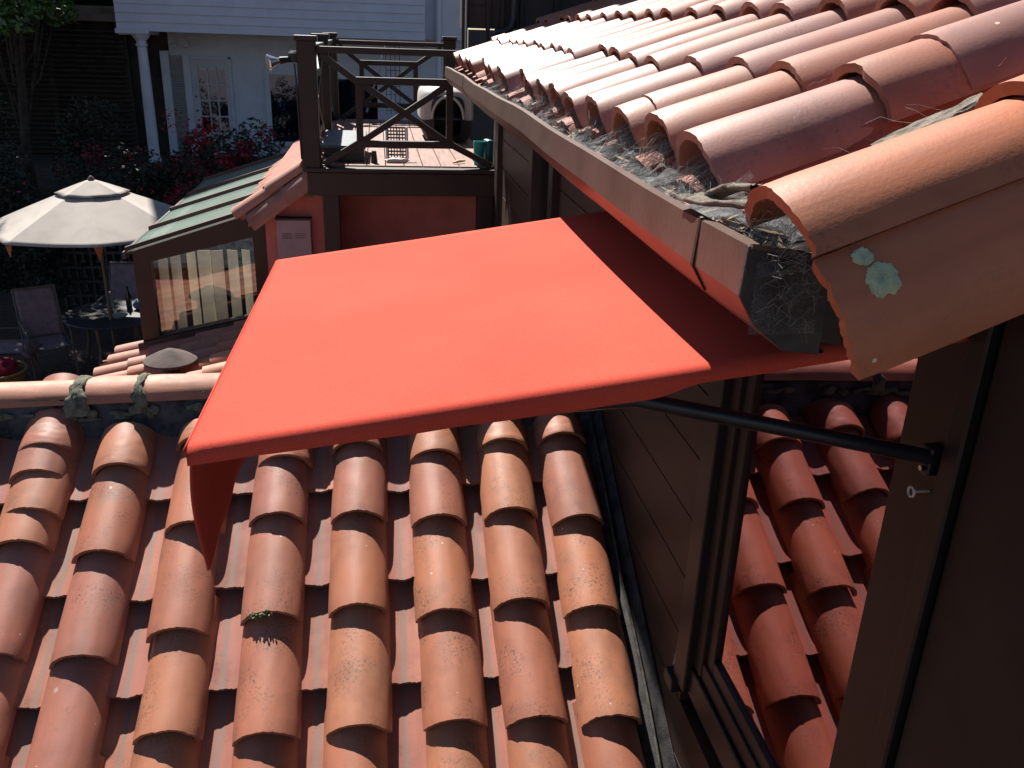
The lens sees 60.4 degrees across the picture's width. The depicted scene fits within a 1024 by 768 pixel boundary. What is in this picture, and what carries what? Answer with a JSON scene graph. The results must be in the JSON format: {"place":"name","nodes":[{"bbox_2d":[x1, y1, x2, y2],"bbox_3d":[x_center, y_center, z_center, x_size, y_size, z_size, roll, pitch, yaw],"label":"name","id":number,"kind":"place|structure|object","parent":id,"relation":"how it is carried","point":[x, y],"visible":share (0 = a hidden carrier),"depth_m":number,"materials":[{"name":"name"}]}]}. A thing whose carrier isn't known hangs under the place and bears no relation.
{"place":"outdoors","nodes":[
{"label":"outdoors","id":0,"kind":"place"},
{"bbox_2d":[0,360,28,381],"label":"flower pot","id":1,"kind":"object","parent":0,"point":[21,373],"visible":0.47,"depth_m":11.05,"materials":[{"name":"brown ceramic"}]},
{"bbox_2d":[0,357,17,376],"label":"flowers","id":2,"kind":"object","parent":1,"relation":"in","point":[8,365],"visible":0.96,"depth_m":11.01,"materials":[{"name":"plant"}]},
{"bbox_2d":[0,287,142,381],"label":"ground","id":3,"kind":"structure","parent":0,"point":[53,361],"depth_m":13.38,"materials":[{"name":"brick"}]},
{"bbox_2d":[0,170,16,263],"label":"shrub","id":4,"kind":"object","parent":3,"relation":"on","point":[7,193],"visible":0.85,"depth_m":13.15,"materials":[{"name":"green plant"}]},
{"bbox_2d":[0,92,24,270],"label":"shrub","id":5,"kind":"object","parent":3,"relation":"on","point":[6,123],"visible":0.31,"depth_m":15.15,"materials":[{"name":"green plant"}]},
{"bbox_2d":[0,327,41,380],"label":"patio chair","id":6,"kind":"object","parent":3,"relation":"on","point":[20,355],"visible":0.45,"depth_m":11.72,"materials":[{"name":"metal"}]},
{"bbox_2d":[0,339,42,360],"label":"seat pad","id":7,"kind":"object","parent":6,"relation":"on","point":[12,348],"visible":0.91,"depth_m":11.71,"materials":[{"name":"fabric"}]},
{"bbox_2d":[0,0,78,291],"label":"tree","id":8,"kind":"object","parent":3,"relation":"on","point":[14,15],"visible":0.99,"depth_m":14.18,"materials":[{"name":"green plant"}]},
{"bbox_2d":[0,134,83,287],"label":"flowering shrub","id":9,"kind":"object","parent":3,"relation":"on","point":[14,188],"visible":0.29,"depth_m":13.78,"materials":[{"name":"green plant"}]},
{"bbox_2d":[11,284,79,380],"bbox_3d":[-6.460,-0.720,12.180,0.556,1.088,0.886,-14,27,-34],"label":"patio chair","id":10,"kind":"object","parent":3,"relation":"on","point":[37,310],"visible":0.9,"depth_m":12.30,"materials":[{"name":"fabric"}]},
{"bbox_2d":[0,176,182,366],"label":"patio umbrella","id":11,"kind":"object","parent":3,"relation":"on","point":[96,215],"visible":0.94,"depth_m":11.02,"materials":[{"name":"beige fabric"}]},
{"bbox_2d":[57,244,132,310],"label":"screen wall","id":12,"kind":"structure","parent":3,"relation":"on","point":[92,266],"depth_m":14.49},
{"bbox_2d":[61,299,141,366],"bbox_3d":[-5.630,-0.670,12.613,1.400,0.732,1.400,-1,22,-8],"label":"patio table","id":13,"kind":"object","parent":3,"relation":"on","point":[94,316],"visible":0.64,"depth_m":12.27,"materials":[{"name":"black metal"}]},
{"bbox_2d":[109,291,113,310],"bbox_3d":[-5.721,-1.182,12.533,0.076,0.270,0.075,-1,22,-8],"label":"bottle","id":14,"kind":"object","parent":13,"relation":"on","point":[112,304],"visible":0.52,"depth_m":12.53,"materials":[{"name":"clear glass"}]},
{"bbox_2d":[111,312,127,318],"bbox_3d":[-5.462,-0.939,12.246,0.230,0.050,0.230,-1,22,-8],"label":"bowl","id":15,"kind":"object","parent":13,"relation":"on","point":[120,315],"visible":1,"depth_m":12.28,"materials":[{"name":"green ceramic"}]},
{"bbox_2d":[51,137,151,288],"bbox_3d":[-6.902,-2.770,15.003,1.500,2.796,1.238,-11,25,-29],"label":"flowering shrub","id":16,"kind":"object","parent":3,"relation":"on","point":[123,177],"visible":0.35,"depth_m":14.65,"materials":[{"name":"green plant"}]},
{"bbox_2d":[96,262,137,341],"bbox_3d":[-5.981,-1.237,13.517,0.556,1.088,0.886,0,22,-5],"label":"patio chair","id":17,"kind":"object","parent":3,"relation":"on","point":[121,275],"visible":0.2,"depth_m":13.71,"materials":[{"name":"fabric"}]},
{"bbox_2d":[116,146,183,245],"bbox_3d":[-6.158,-2.793,15.232,1.415,2.708,1.298,-1,22,-8],"label":"flowering shrub","id":18,"kind":"object","parent":3,"relation":"on","point":[152,187],"visible":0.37,"depth_m":14.83,"materials":[{"name":"green plant"}]},
{"bbox_2d":[140,169,229,208],"bbox_3d":[-4.985,-2.255,14.283,1.523,2.495,1.301,-1,22,-8],"label":"flowering shrub","id":19,"kind":"object","parent":3,"relation":"on","point":[192,185],"visible":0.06,"depth_m":14.04,"materials":[{"name":"green plant"}]},
{"bbox_2d":[149,108,239,208],"bbox_3d":[-5.233,-3.011,15.095,1.584,3.278,1.313,-15,27,-36],"label":"flowering shrub","id":20,"kind":"object","parent":3,"relation":"on","point":[187,139],"visible":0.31,"depth_m":14.75,"materials":[{"name":"green plant"}]},
{"bbox_2d":[194,116,285,179],"bbox_3d":[-4.480,-2.921,15.004,1.390,3.228,1.447,-1,22,-8],"label":"flowering shrub","id":21,"kind":"object","parent":3,"relation":"on","point":[244,149],"visible":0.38,"depth_m":14.31,"materials":[{"name":"green plant"}]},
{"bbox_2d":[92,124,475,376],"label":"garden wing","id":22,"kind":"structure","parent":3,"relation":"on","point":[271,216],"depth_m":7.01,"materials":[{"name":"red paint"}]},
{"bbox_2d":[143,348,197,373],"bbox_3d":[-2.450,-0.118,6.331,0.372,0.292,0.372,-1,22,-8],"label":"roof vent","id":23,"kind":"object","parent":22,"relation":"on","point":[170,361],"visible":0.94,"depth_m":6.22,"materials":[{"name":"brown paint"}]},
{"bbox_2d":[158,249,253,331],"bbox_3d":[-2.479,-0.695,7.184,0.715,0.800,0.084,-1,22,-8],"label":"window blind","id":24,"kind":"object","parent":22,"relation":"attached to","point":[207,280],"depth_m":7.15,"materials":[{"name":"beige fabric"}]},
{"bbox_2d":[385,46,399,113],"bbox_3d":[-1.323,-3.376,9.785,0.158,0.723,0.008,-1,22,-8],"label":"trellis","id":25,"kind":"object","parent":22,"relation":"on","point":[395,94],"visible":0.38,"depth_m":9.79,"materials":[{"name":"green metal"}]},
{"bbox_2d":[293,32,494,252],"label":"deck","id":26,"kind":"structure","parent":3,"relation":"on","point":[429,168],"depth_m":6.53,"materials":[{"name":"brown paint"}]},
{"bbox_2d":[265,51,301,158],"bbox_3d":[-1.593,-1.966,6.223,0.245,0.730,0.110,-9,24,-25],"label":"floodlight","id":27,"kind":"object","parent":26,"relation":"attached to","point":[272,62],"visible":1,"depth_m":6.10,"materials":[{"name":"metal"}]},
{"bbox_2d":[321,130,366,161],"bbox_3d":[-1.316,-1.884,6.946,0.330,0.156,0.720,-1,22,-8],"label":"storage box","id":28,"kind":"object","parent":26,"relation":"on","point":[334,141],"visible":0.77,"depth_m":6.67,"materials":[{"name":"black plastic"}]},
{"bbox_2d":[366,46,385,111],"bbox_3d":[-1.500,-3.365,9.719,0.246,0.707,0.024,-5,23,-18],"label":"pole","id":29,"kind":"object","parent":26,"relation":"on","point":[378,71],"visible":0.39,"depth_m":9.69,"materials":[{"name":"metal"}]},
{"bbox_2d":[417,86,472,141],"bbox_3d":[-0.624,-2.547,8.200,0.490,0.495,0.743,-1,22,-8],"label":"pet carrier","id":30,"kind":"object","parent":26,"relation":"on","point":[432,114],"visible":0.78,"depth_m":7.94,"materials":[{"name":"white plastic"}]},
{"bbox_2d":[431,96,464,139],"bbox_3d":[-0.621,-2.503,8.185,0.300,0.375,0.665,-1,22,-8],"label":"doorway","id":31,"kind":"structure","parent":30,"relation":"in","point":[439,126],"depth_m":8.29,"materials":[{"name":"black plastic"}]},
{"bbox_2d":[473,141,484,164],"bbox_3d":[-0.253,-1.762,6.713,0.088,0.175,0.088,-1,22,-8],"label":"bin","id":32,"kind":"object","parent":26,"relation":"on","point":[478,147],"visible":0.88,"depth_m":6.67,"materials":[{"name":"teal plastic"}]},
{"bbox_2d":[483,139,492,162],"bbox_3d":[-0.186,-1.778,6.739,0.060,0.188,0.100,-7,23,-21],"label":"tub","id":33,"kind":"object","parent":26,"relation":"on","point":[488,150],"visible":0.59,"depth_m":6.70,"materials":[{"name":"teal plastic"}]},
{"bbox_2d":[453,0,1023,767],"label":"house","id":34,"kind":"structure","parent":3,"relation":"on","point":[787,602],"depth_m":1.61,"materials":[{"name":"brown paint"}]},
{"bbox_2d":[527,147,560,221],"bbox_3d":[0.170,-0.832,4.714,0.070,1.460,0.700,-1,22,-8],"label":"window","id":35,"kind":"structure","parent":34,"relation":"in","point":[544,189],"depth_m":4.82,"materials":[{"name":"black glass"}]},
{"bbox_2d":[183,211,969,570],"bbox_3d":[0.038,-0.112,1.809,1.136,0.392,1.180,-1,22,-8],"label":"awning","id":36,"kind":"object","parent":34,"relation":"attached to","point":[595,311],"visible":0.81,"depth_m":1.43,"materials":[{"name":"red fabric"}]},
{"bbox_2d":[445,67,827,353],"bbox_3d":[-0.034,-1.089,3.509,0.125,0.150,5.342,-1,22,-8],"label":"gutter","id":37,"kind":"object","parent":34,"relation":"attached to","point":[718,262],"visible":0.98,"depth_m":1.21,"materials":[{"name":"brown paint"}]},
{"bbox_2d":[561,131,811,251],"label":"gutter litter","id":38,"kind":"object","parent":37,"relation":"in","point":[736,218],"visible":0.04,"depth_m":1.35,"materials":[{"name":"black plant"}]},
{"bbox_2d":[463,73,811,252],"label":"dry leaves","id":39,"kind":"object","parent":38,"relation":"on","point":[721,220],"visible":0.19,"depth_m":1.29,"materials":[{"name":"brown plant"}]},
{"bbox_2d":[676,193,746,208],"bbox_3d":[0.283,-0.240,1.169,0.042,0.039,0.213,-7,24,-22],"label":"bark piece","id":40,"kind":"object","parent":37,"relation":"on","point":[707,201],"visible":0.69,"depth_m":1.18,"materials":[{"name":"beige wood"}]},
{"bbox_2d":[694,182,765,198],"bbox_3d":[0.292,-0.260,1.187,0.045,0.047,0.154,-5,23,-17],"label":"bark piece","id":41,"kind":"object","parent":37,"relation":"on","point":[722,191],"visible":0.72,"depth_m":1.17,"materials":[{"name":"beige wood"}]},
{"bbox_2d":[491,90,820,333],"bbox_3d":[0.115,-0.754,2.579,0.131,0.155,3.397,-1,22,-8],"label":"cobweb gauze","id":42,"kind":"object","parent":34,"relation":"hanging from","point":[649,179],"visible":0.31,"depth_m":1.32,"materials":[{"name":"grey fabric"}]},
{"bbox_2d":[482,59,1004,339],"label":"cobweb strands","id":43,"kind":"object","parent":34,"relation":"attached to","point":[625,142],"visible":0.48,"depth_m":1.69},
{"bbox_2d":[664,358,917,767],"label":"window","id":44,"kind":"structure","parent":34,"relation":"in","point":[785,531],"depth_m":2.00,"materials":[{"name":"clear glass"}]},
{"bbox_2d":[850,246,873,265],"bbox_3d":[0.366,-0.134,0.918,0.022,0.018,0.016,-1,22,-8],"label":"lichen patch","id":45,"kind":"object","parent":34,"relation":"on","point":[862,255],"visible":1,"depth_m":0.92,"materials":[{"name":"green plant"}]},
{"bbox_2d":[865,261,901,298],"bbox_3d":[0.385,-0.108,0.912,0.037,0.034,0.022,-1,22,-8],"label":"lichen patch","id":46,"kind":"object","parent":34,"relation":"on","point":[878,284],"visible":1,"depth_m":0.91,"materials":[{"name":"green plant"}]},
{"bbox_2d":[868,92,982,146],"bbox_3d":[0.561,-0.352,1.186,0.142,0.081,0.061,-1,22,-8],"label":"bark piece","id":47,"kind":"object","parent":34,"relation":"on","point":[967,104],"visible":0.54,"depth_m":1.18,"materials":[{"name":"beige wood"}]},
{"bbox_2d":[125,285,132,308],"bbox_3d":[-5.503,-1.245,12.618,0.080,0.340,0.079,-1,22,-8],"label":"bottle","id":48,"kind":"object","parent":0,"point":[128,299],"visible":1,"depth_m":12.60,"materials":[{"name":"black glass"}]},
{"bbox_2d":[133,299,138,309],"bbox_3d":[-5.365,-1.147,12.635,0.149,0.166,0.139,-1,22,-8],"label":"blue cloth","id":49,"kind":"object","parent":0,"point":[135,304],"visible":0.48,"depth_m":12.59,"materials":[{"name":"blue fabric"}]},
{"bbox_2d":[0,153,385,287],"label":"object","id":50,"kind":"structure","parent":0,"point":[49,185],"depth_m":16.68,"materials":[{"name":"green plant"}]},
{"bbox_2d":[0,5,28,77],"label":"tree","id":51,"kind":"object","parent":50,"relation":"on","point":[1,36],"visible":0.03,"depth_m":16.34,"materials":[{"name":"green plant"}]},
{"bbox_2d":[4,18,79,82],"bbox_3d":[-10.494,-9.425,18.599,3.946,8.819,4.346,-1,22,-8],"label":"tree","id":52,"kind":"object","parent":50,"relation":"on","point":[72,26],"visible":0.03,"depth_m":18.61,"materials":[{"name":"green plant"}]},
{"bbox_2d":[51,0,111,42],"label":"tree","id":53,"kind":"object","parent":50,"relation":"on","point":[95,2],"visible":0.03,"depth_m":19.24,"materials":[{"name":"green plant"}]},
{"bbox_2d":[0,4,179,155],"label":"slat fence","id":54,"kind":"object","parent":50,"relation":"on","point":[95,58],"visible":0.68,"depth_m":18.94,"materials":[{"name":"brown wood"}]},
{"bbox_2d":[50,93,134,181],"bbox_3d":[-7.602,-4.302,15.844,1.565,1.771,1.317,-1,22,-8],"label":"shrub","id":55,"kind":"object","parent":50,"relation":"on","point":[92,116],"visible":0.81,"depth_m":15.52,"materials":[{"name":"green plant"}]},
{"bbox_2d":[113,0,460,162],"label":"white house","id":56,"kind":"structure","parent":0,"point":[224,77],"depth_m":19.12,"materials":[{"name":"paint"}]},
{"bbox_2d":[190,58,234,155],"bbox_3d":[-6.640,-6.117,19.542,0.800,2.065,0.107,-1,22,-8],"label":"door","id":57,"kind":"structure","parent":56,"relation":"in","point":[210,77],"depth_m":19.47,"materials":[{"name":"beige paint"}]},
{"bbox_2d":[264,69,300,146],"bbox_3d":[-4.950,-6.186,19.791,1.140,1.640,0.078,-1,22,-8],"label":"window","id":58,"kind":"structure","parent":56,"relation":"in","point":[280,86],"depth_m":19.74,"materials":[{"name":"glass"}]},
{"bbox_2d":[338,74,380,120],"bbox_3d":[-3.504,-6.187,20.030,1.010,1.600,0.048,-1,22,-8],"label":"window","id":59,"kind":"structure","parent":56,"relation":"in","point":[346,88],"depth_m":19.92,"materials":[{"name":"black glass"}]},
{"bbox_2d":[0,372,645,767],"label":"house wing","id":60,"kind":"structure","parent":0,"point":[442,598],"depth_m":2.94,"materials":[{"name":"tile"}]},
{"bbox_2d":[249,609,272,619],"bbox_3d":[-0.815,0.749,2.846,0.083,0.042,0.034,5,22,7],"label":"moss tuft","id":61,"kind":"object","parent":60,"relation":"on","point":[258,614],"visible":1,"depth_m":2.84,"materials":[{"name":"green plant"}]},
{"bbox_2d":[371,150,377,162],"bbox_3d":[-1.039,-1.712,6.634,0.052,0.090,0.051,-1,22,-8],"label":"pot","id":62,"kind":"object","parent":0,"point":[374,156],"visible":1,"depth_m":6.62,"materials":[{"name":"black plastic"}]},
{"bbox_2d":[384,127,408,163],"bbox_3d":[-0.886,-1.832,6.750,0.190,0.251,0.259,-1,22,-8],"label":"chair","id":63,"kind":"object","parent":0,"point":[397,159],"visible":0.93,"depth_m":6.74,"materials":[{"name":"white plastic"}]},
{"bbox_2d":[460,0,591,165],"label":"dark building","id":64,"kind":"structure","parent":0,"point":[499,17],"depth_m":6.48,"materials":[{"name":"grey"}]}
]}

